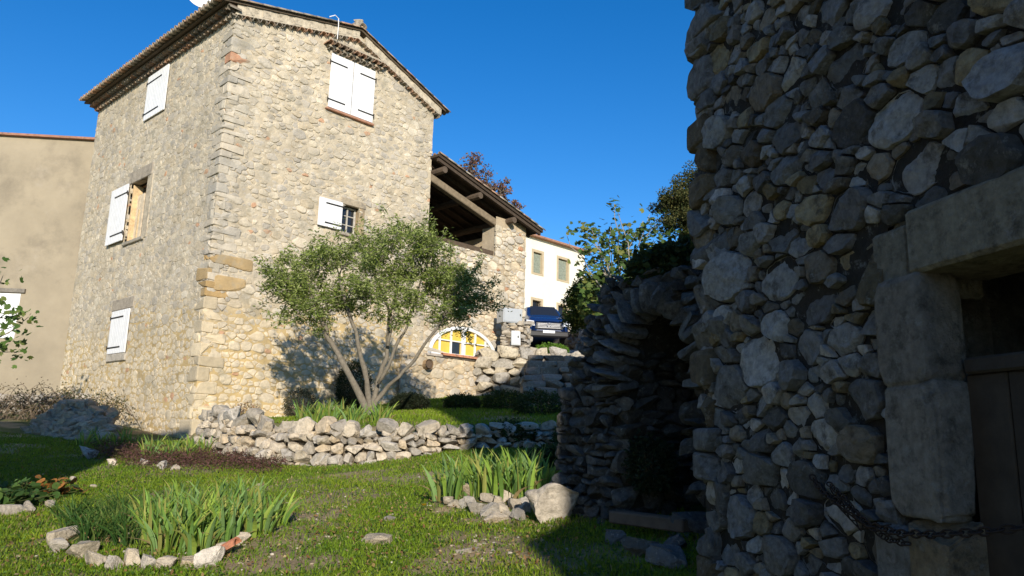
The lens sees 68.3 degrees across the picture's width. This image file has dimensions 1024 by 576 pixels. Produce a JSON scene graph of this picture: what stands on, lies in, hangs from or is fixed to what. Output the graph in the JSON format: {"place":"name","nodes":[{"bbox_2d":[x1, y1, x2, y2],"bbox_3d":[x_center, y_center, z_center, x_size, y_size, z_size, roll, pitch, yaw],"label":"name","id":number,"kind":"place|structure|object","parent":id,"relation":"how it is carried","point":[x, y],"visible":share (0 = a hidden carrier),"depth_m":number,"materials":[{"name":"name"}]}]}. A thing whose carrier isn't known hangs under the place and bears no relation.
{"place":"outdoors","nodes":[
{"label":"outdoors","id":0,"kind":"place"},
{"bbox_2d":[0,0,696,280],"label":"sky","id":1,"kind":"structure","parent":0,"point":[580,104],"materials":[{"name":"blue"}]},
{"bbox_2d":[0,396,705,575],"bbox_3d":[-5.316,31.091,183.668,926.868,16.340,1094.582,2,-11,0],"label":"ground","id":2,"kind":"structure","parent":0,"point":[12,425],"depth_m":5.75,"materials":[{"name":"plant"}]},
{"bbox_2d":[0,504,25,515],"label":"rock","id":3,"kind":"object","parent":2,"relation":"on","point":[10,508],"visible":0.66,"depth_m":7.16,"materials":[{"name":"stone"}]},
{"bbox_2d":[0,257,43,368],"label":"young tree","id":4,"kind":"object","parent":2,"relation":"on","point":[9,321],"visible":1,"depth_m":15.13,"materials":[{"name":"green plant"}]},
{"bbox_2d":[0,484,59,508],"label":"bergenia","id":5,"kind":"object","parent":2,"relation":"on","point":[16,494],"visible":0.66,"depth_m":7.56,"materials":[{"name":"green plant"}]},
{"bbox_2d":[0,477,78,501],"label":"bergenia","id":6,"kind":"object","parent":2,"relation":"on","point":[33,486],"visible":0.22,"depth_m":8.01,"materials":[{"name":"green plant"}]},
{"bbox_2d":[0,374,87,420],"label":"bramble","id":7,"kind":"object","parent":2,"relation":"on","point":[17,406],"visible":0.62,"depth_m":17.32,"materials":[{"name":"brown plant"}]},
{"bbox_2d":[0,392,91,414],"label":"garden wall","id":8,"kind":"structure","parent":2,"relation":"on","point":[32,396],"depth_m":18.90,"materials":[{"name":"stone"}]},
{"bbox_2d":[0,132,94,394],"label":"rendered building","id":9,"kind":"structure","parent":2,"relation":"on","point":[44,181],"depth_m":23.00,"materials":[{"name":"paint"}]},
{"bbox_2d":[0,293,20,338],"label":"window","id":10,"kind":"structure","parent":9,"relation":"in","point":[13,299],"depth_m":22.55,"materials":[{"name":"white paint"}]},
{"bbox_2d":[21,475,89,498],"bbox_3d":[-5.022,2.204,8.258,0.736,0.321,0.554,7,-13,-26],"label":"bergenia","id":11,"kind":"object","parent":2,"relation":"on","point":[53,484],"visible":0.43,"depth_m":8.22,"materials":[{"name":"brown plant"}]},
{"bbox_2d":[48,537,69,551],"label":"rock","id":12,"kind":"object","parent":2,"relation":"on","point":[58,543],"visible":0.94,"depth_m":5.37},
{"bbox_2d":[46,525,79,544],"bbox_3d":[-3.351,1.861,5.645,0.105,0.154,0.252,-4,-12,24],"label":"rock","id":13,"kind":"object","parent":2,"relation":"on","point":[66,532],"visible":0.59,"depth_m":5.61,"materials":[{"name":"stone"}]},
{"bbox_2d":[33,494,98,519],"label":"daylily clump","id":14,"kind":"object","parent":2,"relation":"on","point":[67,506],"visible":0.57,"depth_m":6.90,"materials":[{"name":"green plant"}]},
{"bbox_2d":[20,399,122,440],"bbox_3d":[-8.849,2.828,15.056,2.916,1.285,1.931,2,-11,0],"label":"rubble heap","id":15,"kind":"object","parent":2,"relation":"on","point":[66,418],"visible":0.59,"depth_m":15.06,"materials":[{"name":"stone"}]},
{"bbox_2d":[32,497,119,529],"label":"daylily clump","id":16,"kind":"object","parent":2,"relation":"on","point":[71,515],"visible":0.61,"depth_m":5.92,"materials":[{"name":"green plant"}]},
{"bbox_2d":[46,494,115,515],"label":"daylily clump","id":17,"kind":"object","parent":2,"relation":"on","point":[91,501],"visible":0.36,"depth_m":7.09,"materials":[{"name":"green plant"}]},
{"bbox_2d":[17,384,145,425],"bbox_3d":[-9.622,2.595,16.732,3.159,1.000,1.265,2,-11,0],"label":"bramble","id":18,"kind":"object","parent":2,"relation":"on","point":[116,401],"visible":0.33,"depth_m":16.57,"materials":[{"name":"brown plant"}]},
{"bbox_2d":[65,540,99,557],"bbox_3d":[-3.018,1.839,5.292,0.219,0.147,0.192,-3,-9,34],"label":"rock","id":19,"kind":"object","parent":2,"relation":"on","point":[80,548],"visible":0.77,"depth_m":5.23,"materials":[{"name":"stone"}]},
{"bbox_2d":[54,504,130,542],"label":"daylily clump","id":20,"kind":"object","parent":2,"relation":"on","point":[91,535],"visible":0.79,"depth_m":5.53,"materials":[{"name":"green plant"}]},
{"bbox_2d":[84,550,107,568],"bbox_3d":[-2.810,1.846,5.093,0.139,0.137,0.194,13,-26,-31],"label":"rock","id":21,"kind":"object","parent":2,"relation":"on","point":[91,557],"visible":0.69,"depth_m":5.04,"materials":[{"name":"stone"}]},
{"bbox_2d":[66,501,147,541],"bbox_3d":[-3.035,1.778,5.708,0.674,0.312,0.645,2,-11,0],"label":"daylily clump","id":22,"kind":"object","parent":2,"relation":"on","point":[127,521],"visible":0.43,"depth_m":5.75,"materials":[{"name":"green plant"}]},
{"bbox_2d":[80,494,135,520],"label":"daylily clump","id":23,"kind":"object","parent":2,"relation":"on","point":[95,513],"visible":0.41,"depth_m":6.78,"materials":[{"name":"green plant"}]},
{"bbox_2d":[104,555,123,569],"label":"rock","id":24,"kind":"object","parent":2,"relation":"on","point":[111,561],"visible":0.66,"depth_m":5.00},
{"bbox_2d":[91,483,142,510],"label":"daylily clump","id":25,"kind":"object","parent":2,"relation":"on","point":[110,501],"visible":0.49,"depth_m":7.23,"materials":[{"name":"green plant"}]},
{"bbox_2d":[78,509,171,545],"bbox_3d":[-2.767,1.751,5.531,0.625,0.279,0.695,2,-11,0],"label":"daylily clump","id":26,"kind":"object","parent":2,"relation":"on","point":[125,538],"visible":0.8,"depth_m":5.44,"materials":[{"name":"green plant"}]},
{"bbox_2d":[124,548,140,566],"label":"rock","id":27,"kind":"object","parent":2,"relation":"on","point":[131,555],"visible":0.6,"depth_m":5.06,"materials":[{"name":"stone"}]},
{"bbox_2d":[113,485,179,524],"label":"iris clump","id":28,"kind":"object","parent":2,"relation":"on","point":[140,502],"visible":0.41,"depth_m":6.11,"materials":[{"name":"green plant"}]},
{"bbox_2d":[124,500,193,546],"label":"iris clump","id":29,"kind":"object","parent":2,"relation":"on","point":[144,536],"visible":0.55,"depth_m":5.43,"materials":[{"name":"green plant"}]},
{"bbox_2d":[128,489,190,534],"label":"iris clump","id":30,"kind":"object","parent":2,"relation":"on","point":[165,509],"visible":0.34,"depth_m":5.75,"materials":[{"name":"green plant"}]},
{"bbox_2d":[134,504,197,553],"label":"iris clump","id":31,"kind":"object","parent":2,"relation":"on","point":[160,541],"visible":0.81,"depth_m":5.30,"materials":[{"name":"green plant"}]},
{"bbox_2d":[156,555,177,568],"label":"rock","id":32,"kind":"object","parent":2,"relation":"on","point":[166,560],"visible":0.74,"depth_m":4.96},
{"bbox_2d":[154,482,204,511],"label":"iris clump","id":33,"kind":"object","parent":2,"relation":"on","point":[166,495],"visible":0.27,"depth_m":6.82,"materials":[{"name":"green plant"}]},
{"bbox_2d":[162,477,201,502],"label":"iris clump","id":34,"kind":"object","parent":2,"relation":"on","point":[175,485],"visible":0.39,"depth_m":7.64,"materials":[{"name":"green plant"}]},
{"bbox_2d":[152,500,214,547],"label":"iris clump","id":35,"kind":"object","parent":2,"relation":"on","point":[197,523],"visible":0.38,"depth_m":5.43,"materials":[{"name":"green plant"}]},
{"bbox_2d":[82,429,295,476],"bbox_3d":[-5.452,2.558,11.925,6.334,0.601,2.506,-6,-13,32],"label":"heather","id":36,"kind":"object","parent":2,"relation":"on","point":[200,459],"visible":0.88,"depth_m":11.27,"materials":[{"name":"brown plant"}]},
{"bbox_2d":[174,482,214,509],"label":"iris clump","id":37,"kind":"object","parent":2,"relation":"on","point":[201,497],"visible":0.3,"depth_m":6.77,"materials":[{"name":"green plant"}]},
{"bbox_2d":[163,489,229,527],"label":"iris clump","id":38,"kind":"object","parent":2,"relation":"on","point":[185,517],"visible":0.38,"depth_m":5.69,"materials":[{"name":"green plant"}]},
{"bbox_2d":[165,506,230,555],"bbox_3d":[-2.259,1.720,5.353,0.454,0.334,0.496,-3,-12,21],"label":"iris clump","id":39,"kind":"object","parent":2,"relation":"on","point":[193,540],"visible":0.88,"depth_m":5.34,"materials":[{"name":"green plant"}]},
{"bbox_2d":[170,493,229,531],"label":"iris clump","id":40,"kind":"object","parent":2,"relation":"on","point":[197,515],"visible":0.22,"depth_m":5.70,"materials":[{"name":"green plant"}]},
{"bbox_2d":[180,486,232,513],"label":"iris clump","id":41,"kind":"object","parent":2,"relation":"on","point":[196,507],"visible":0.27,"depth_m":6.21,"materials":[{"name":"green plant"}]},
{"bbox_2d":[194,546,224,567],"bbox_3d":[-2.039,1.810,5.066,0.226,0.142,0.136,-3,-8,-44],"label":"rock","id":42,"kind":"object","parent":2,"relation":"on","point":[213,555],"visible":0.84,"depth_m":5.02,"materials":[{"name":"stone"}]},
{"bbox_2d":[189,493,252,531],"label":"iris clump","id":43,"kind":"object","parent":2,"relation":"on","point":[219,516],"visible":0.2,"depth_m":5.67,"materials":[{"name":"green plant"}]},
{"bbox_2d":[194,495,252,546],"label":"iris clump","id":44,"kind":"object","parent":2,"relation":"on","point":[232,530],"visible":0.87,"depth_m":5.46,"materials":[{"name":"green plant"}]},
{"bbox_2d":[203,478,254,507],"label":"iris clump","id":45,"kind":"object","parent":2,"relation":"on","point":[220,493],"visible":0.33,"depth_m":6.81,"materials":[{"name":"green plant"}]},
{"bbox_2d":[213,484,263,513],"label":"iris clump","id":46,"kind":"object","parent":2,"relation":"on","point":[244,501],"visible":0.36,"depth_m":6.91,"materials":[{"name":"green plant"}]},
{"bbox_2d":[209,491,274,531],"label":"iris clump","id":47,"kind":"object","parent":2,"relation":"on","point":[237,512],"visible":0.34,"depth_m":5.84,"materials":[{"name":"green plant"}]},
{"bbox_2d":[233,475,275,500],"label":"iris clump","id":48,"kind":"object","parent":2,"relation":"on","point":[244,487],"visible":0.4,"depth_m":7.59,"materials":[{"name":"green plant"}]},
{"bbox_2d":[59,0,450,438],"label":"stone house","id":49,"kind":"structure","parent":2,"relation":"on","point":[232,138],"depth_m":18.43,"materials":[{"name":"stone"}]},
{"bbox_2d":[341,207,355,233],"bbox_3d":[-4.224,-1.713,19.276,0.050,0.710,0.500,-9,-16,43],"label":"window","id":50,"kind":"structure","parent":49,"relation":"in","point":[348,223],"depth_m":19.33,"materials":[{"name":"white wood"}]},
{"bbox_2d":[225,496,284,537],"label":"iris clump","id":51,"kind":"object","parent":2,"relation":"on","point":[268,516],"visible":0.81,"depth_m":5.78,"materials":[{"name":"green plant"}]},
{"bbox_2d":[245,482,290,514],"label":"iris clump","id":52,"kind":"object","parent":2,"relation":"on","point":[260,497],"visible":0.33,"depth_m":6.50,"materials":[{"name":"green plant"}]},
{"bbox_2d":[254,488,311,525],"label":"iris clump","id":53,"kind":"object","parent":2,"relation":"on","point":[289,510],"visible":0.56,"depth_m":6.24,"materials":[{"name":"green plant"}]},
{"bbox_2d":[1,424,578,575],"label":"pebbles","id":54,"kind":"object","parent":2,"relation":"on","point":[478,544],"visible":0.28,"depth_m":5.39,"materials":[{"name":"stone"}]},
{"bbox_2d":[282,385,316,415],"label":"shrub","id":55,"kind":"object","parent":2,"relation":"on","point":[310,398],"visible":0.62,"depth_m":16.97,"materials":[{"name":"green plant"}]},
{"bbox_2d":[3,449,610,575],"bbox_3d":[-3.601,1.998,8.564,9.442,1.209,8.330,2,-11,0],"label":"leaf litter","id":56,"kind":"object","parent":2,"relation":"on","point":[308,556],"visible":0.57,"depth_m":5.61,"materials":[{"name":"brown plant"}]},
{"bbox_2d":[337,406,364,421],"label":"iris clump","id":57,"kind":"object","parent":2,"relation":"on","point":[348,416],"visible":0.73,"depth_m":12.11,"materials":[{"name":"green plant"}]},
{"bbox_2d":[334,359,373,408],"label":"shrub","id":58,"kind":"object","parent":2,"relation":"on","point":[349,396],"visible":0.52,"depth_m":17.98,"materials":[{"name":"green plant"}]},
{"bbox_2d":[193,405,556,466],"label":"dry stone wall","id":59,"kind":"structure","parent":2,"relation":"on","point":[304,441],"depth_m":11.44,"materials":[{"name":"stone"}]},
{"bbox_2d":[361,533,391,544],"bbox_3d":[-1.013,1.900,5.663,0.222,0.114,0.186,-3,-8,6],"label":"rock","id":60,"kind":"object","parent":2,"relation":"on","point":[378,538],"visible":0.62,"depth_m":5.61,"materials":[{"name":"stone"}]},
{"bbox_2d":[365,401,392,421],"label":"iris clump","id":61,"kind":"object","parent":2,"relation":"on","point":[376,416],"visible":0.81,"depth_m":12.26,"materials":[{"name":"green plant"}]},
{"bbox_2d":[252,203,511,414],"bbox_3d":[-2.535,0.437,14.282,5.118,4.293,3.148,2,-11,0],"label":"olive tree","id":62,"kind":"object","parent":2,"relation":"on","point":[298,287],"visible":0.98,"depth_m":14.07,"materials":[{"name":"green plant"}]},
{"bbox_2d":[387,391,431,409],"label":"lavender bush","id":63,"kind":"object","parent":2,"relation":"on","point":[411,400],"visible":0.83,"depth_m":15.99,"materials":[{"name":"green plant"}]},
{"bbox_2d":[416,455,469,501],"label":"iris clump","id":64,"kind":"object","parent":2,"relation":"on","point":[453,492],"visible":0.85,"depth_m":7.03,"materials":[{"name":"green plant"}]},
{"bbox_2d":[423,453,483,492],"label":"iris clump","id":65,"kind":"object","parent":2,"relation":"on","point":[443,463],"visible":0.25,"depth_m":7.87,"materials":[{"name":"green plant"}]},
{"bbox_2d":[441,392,482,409],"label":"shrub","id":66,"kind":"object","parent":2,"relation":"on","point":[468,401],"visible":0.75,"depth_m":16.16,"materials":[{"name":"green plant"}]},
{"bbox_2d":[438,454,493,496],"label":"iris clump","id":67,"kind":"object","parent":2,"relation":"on","point":[474,481],"visible":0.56,"depth_m":7.08,"materials":[{"name":"green plant"}]},
{"bbox_2d":[399,151,545,398],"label":"open barn","id":68,"kind":"structure","parent":2,"relation":"on","point":[497,229],"depth_m":22.29,"materials":[{"name":"beige stone"}]},
{"bbox_2d":[427,326,494,356],"bbox_3d":[-1.402,1.539,21.495,0.140,0.860,2.640,-9,-16,43],"label":"arched window","id":69,"kind":"structure","parent":68,"relation":"in","point":[450,344],"depth_m":21.38,"materials":[{"name":"white paint"}]},
{"bbox_2d":[462,449,513,495],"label":"iris clump","id":70,"kind":"object","parent":2,"relation":"on","point":[478,479],"visible":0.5,"depth_m":7.09,"materials":[{"name":"green plant"}]},
{"bbox_2d":[480,502,499,516],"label":"rock","id":71,"kind":"object","parent":2,"relation":"on","point":[488,509],"visible":0.77,"depth_m":6.62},
{"bbox_2d":[458,152,525,209],"bbox_3d":[-1.493,-1.980,33.105,4.216,8.354,1.757,2,-11,0],"label":"autumn tree","id":72,"kind":"object","parent":2,"relation":"on","point":[501,191],"visible":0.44,"depth_m":33.39,"materials":[{"name":"red plant"}]},
{"bbox_2d":[484,511,508,522],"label":"rock","id":73,"kind":"object","parent":2,"relation":"on","point":[496,515],"visible":0.82,"depth_m":6.37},
{"bbox_2d":[468,454,530,499],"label":"iris clump","id":74,"kind":"object","parent":2,"relation":"on","point":[492,487],"visible":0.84,"depth_m":6.92,"materials":[{"name":"green plant"}]},
{"bbox_2d":[466,448,536,490],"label":"iris clump","id":75,"kind":"object","parent":2,"relation":"on","point":[502,469],"visible":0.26,"depth_m":7.14,"materials":[{"name":"green plant"}]},
{"bbox_2d":[480,388,533,409],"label":"shrub","id":76,"kind":"object","parent":2,"relation":"on","point":[489,399],"visible":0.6,"depth_m":16.02,"materials":[{"name":"green plant"}]},
{"bbox_2d":[488,417,540,447],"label":"shrub","id":77,"kind":"object","parent":2,"relation":"on","point":[522,430],"visible":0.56,"depth_m":11.72,"materials":[{"name":"green plant"}]},
{"bbox_2d":[490,451,544,498],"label":"iris clump","id":78,"kind":"object","parent":2,"relation":"on","point":[527,480],"visible":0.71,"depth_m":7.00,"materials":[{"name":"green plant"}]},
{"bbox_2d":[500,321,536,356],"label":"stone pier","id":79,"kind":"structure","parent":2,"relation":"on","point":[525,336],"depth_m":21.62,"materials":[{"name":"stone"}]},
{"bbox_2d":[497,308,521,324],"bbox_3d":[-0.065,0.824,21.878,0.620,0.420,0.450,7,-13,-27],"label":"meter box","id":80,"kind":"object","parent":79,"relation":"on","point":[513,316],"visible":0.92,"depth_m":21.70,"materials":[{"name":"grey plastic"}]},
{"bbox_2d":[504,308,521,321],"bbox_3d":[0.031,0.792,21.703,0.560,0.360,0.015,7,-13,-27],"label":"door","id":81,"kind":"structure","parent":80,"relation":"in","point":[514,316],"depth_m":21.69,"materials":[{"name":"grey plastic"}]},
{"bbox_2d":[493,447,546,490],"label":"iris clump","id":82,"kind":"object","parent":2,"relation":"on","point":[509,462],"visible":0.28,"depth_m":7.24,"materials":[{"name":"green plant"}]},
{"bbox_2d":[473,345,583,395],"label":"retaining wall","id":83,"kind":"structure","parent":2,"relation":"on","point":[498,369],"depth_m":21.31,"materials":[{"name":"stone"}]},
{"bbox_2d":[509,388,561,414],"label":"shrub","id":84,"kind":"object","parent":2,"relation":"on","point":[519,406],"visible":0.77,"depth_m":14.14,"materials":[{"name":"green plant"}]},
{"bbox_2d":[518,450,560,488],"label":"iris clump","id":85,"kind":"object","parent":2,"relation":"on","point":[548,474],"visible":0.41,"depth_m":7.23,"materials":[{"name":"green plant"}]},
{"bbox_2d":[521,440,558,471],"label":"shrub","id":86,"kind":"object","parent":2,"relation":"on","point":[551,448],"visible":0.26,"depth_m":8.90,"materials":[{"name":"green plant"}]},
{"bbox_2d":[516,355,583,405],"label":"stone steps","id":87,"kind":"structure","parent":2,"relation":"on","point":[550,373],"depth_m":19.62,"materials":[{"name":"stone"}]},
{"bbox_2d":[525,483,578,523],"bbox_3d":[0.345,1.845,6.380,0.473,0.401,0.332,0,-11,6],"label":"rock","id":88,"kind":"object","parent":2,"relation":"on","point":[550,501],"visible":0.87,"depth_m":6.29,"materials":[{"name":"stone"}]},
{"bbox_2d":[534,342,569,352],"bbox_3d":[1.210,1.899,23.127,1.172,0.499,0.805,2,-11,0],"label":"weed patch","id":89,"kind":"object","parent":2,"relation":"on","point":[548,345],"visible":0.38,"depth_m":22.97,"materials":[{"name":"green plant"}]},
{"bbox_2d":[524,234,591,327],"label":"farmhouse","id":90,"kind":"object","parent":2,"relation":"on","point":[550,274],"visible":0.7,"depth_m":47.82,"materials":[{"name":"white paint"}]},
{"bbox_2d":[531,249,543,276],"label":"window","id":91,"kind":"structure","parent":90,"relation":"in","point":[537,263],"depth_m":47.35,"materials":[{"name":"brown wood"}]},
{"bbox_2d":[556,255,569,282],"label":"window","id":92,"kind":"structure","parent":90,"relation":"in","point":[562,275],"depth_m":49.04,"materials":[{"name":"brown wood"}]},
{"bbox_2d":[558,328,594,349],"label":"field wall","id":93,"kind":"structure","parent":2,"relation":"on","point":[573,341],"depth_m":33.56,"materials":[{"name":"stone"}]},
{"bbox_2d":[558,267,621,345],"bbox_3d":[2.611,0.806,24.311,2.274,3.238,1.871,2,-11,0],"label":"laurel bush","id":94,"kind":"object","parent":2,"relation":"on","point":[573,319],"visible":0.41,"depth_m":24.08,"materials":[{"name":"green plant"}]},
{"bbox_2d":[605,529,626,544],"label":"rock","id":95,"kind":"object","parent":2,"relation":"on","point":[611,535],"visible":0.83,"depth_m":5.43,"materials":[{"name":"stone"}]},
{"bbox_2d":[560,196,688,318],"bbox_3d":[3.571,-0.232,22.456,4.458,4.732,1.907,2,-11,0],"label":"fig tree","id":96,"kind":"object","parent":2,"relation":"on","point":[619,252],"visible":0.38,"depth_m":22.33,"materials":[{"name":"green plant"}]},
{"bbox_2d":[549,265,706,533],"bbox_3d":[1.709,1.161,6.248,2.019,2.639,2.655,7,-13,-28],"label":"arched ruin","id":97,"kind":"object","parent":2,"relation":"on","point":[629,371],"visible":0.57,"depth_m":6.27,"materials":[{"name":"grey stone"}]},
{"bbox_2d":[621,428,683,497],"bbox_3d":[1.115,1.394,6.003,0.507,0.550,0.563,2,-11,0],"label":"bush","id":98,"kind":"object","parent":97,"relation":"attached to","point":[646,476],"visible":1,"depth_m":5.90,"materials":[{"name":"green plant"}]},
{"bbox_2d":[621,233,694,284],"bbox_3d":[1.842,-0.133,6.357,1.885,0.726,1.299,2,-11,0],"label":"ivy bush","id":99,"kind":"object","parent":97,"relation":"on","point":[668,255],"visible":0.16,"depth_m":6.08,"materials":[{"name":"green plant"}]},
{"bbox_2d":[620,536,657,556],"bbox_3d":[0.854,1.736,5.053,0.256,0.140,0.145,-1,-11,11],"label":"rock","id":100,"kind":"object","parent":2,"relation":"on","point":[635,546],"visible":0.76,"depth_m":5.01,"materials":[{"name":"stone"}]},
{"bbox_2d":[645,543,687,569],"bbox_3d":[0.966,1.687,4.759,0.248,0.133,0.237,1,-11,1],"label":"rock","id":101,"kind":"object","parent":2,"relation":"on","point":[670,556],"visible":0.99,"depth_m":4.71,"materials":[{"name":"stone"}]},
{"bbox_2d":[646,160,697,236],"bbox_3d":[5.376,-0.906,22.595,2.538,6.046,1.966,2,-11,0],"label":"evergreen oak","id":102,"kind":"object","parent":2,"relation":"on","point":[674,202],"visible":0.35,"depth_m":22.67,"materials":[{"name":"green plant"}]},
{"bbox_2d":[664,534,686,548],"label":"rock","id":103,"kind":"object","parent":2,"relation":"on","point":[678,540],"visible":0.69,"depth_m":5.04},
{"bbox_2d":[684,0,1023,575],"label":"stone barn","id":104,"kind":"structure","parent":2,"relation":"on","point":[855,220],"depth_m":3.01,"materials":[{"name":"stone"}]},
{"bbox_2d":[809,474,1023,545],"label":"chain","id":105,"kind":"object","parent":104,"relation":"attached to","point":[865,522],"visible":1,"depth_m":2.60,"materials":[{"name":"metal"}]},
{"bbox_2d":[964,351,1023,575],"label":"door","id":106,"kind":"structure","parent":104,"relation":"in","point":[996,382],"depth_m":2.42,"materials":[{"name":"brown wood"}]},
{"bbox_2d":[269,395,560,427],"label":"terrace grass","id":107,"kind":"structure","parent":0,"point":[437,412],"depth_m":13.56,"materials":[{"name":"green plant"}]},
{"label":"lane","id":108,"kind":"structure","parent":0,"visible":0},
{"bbox_2d":[524,306,569,346],"bbox_3d":[1.257,1.829,34.884,2.424,1.938,4.864,3,-11,-8],"label":"parked van","id":109,"kind":"object","parent":108,"relation":"on","point":[546,328],"visible":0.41,"depth_m":32.77,"materials":[{"name":"paint"}]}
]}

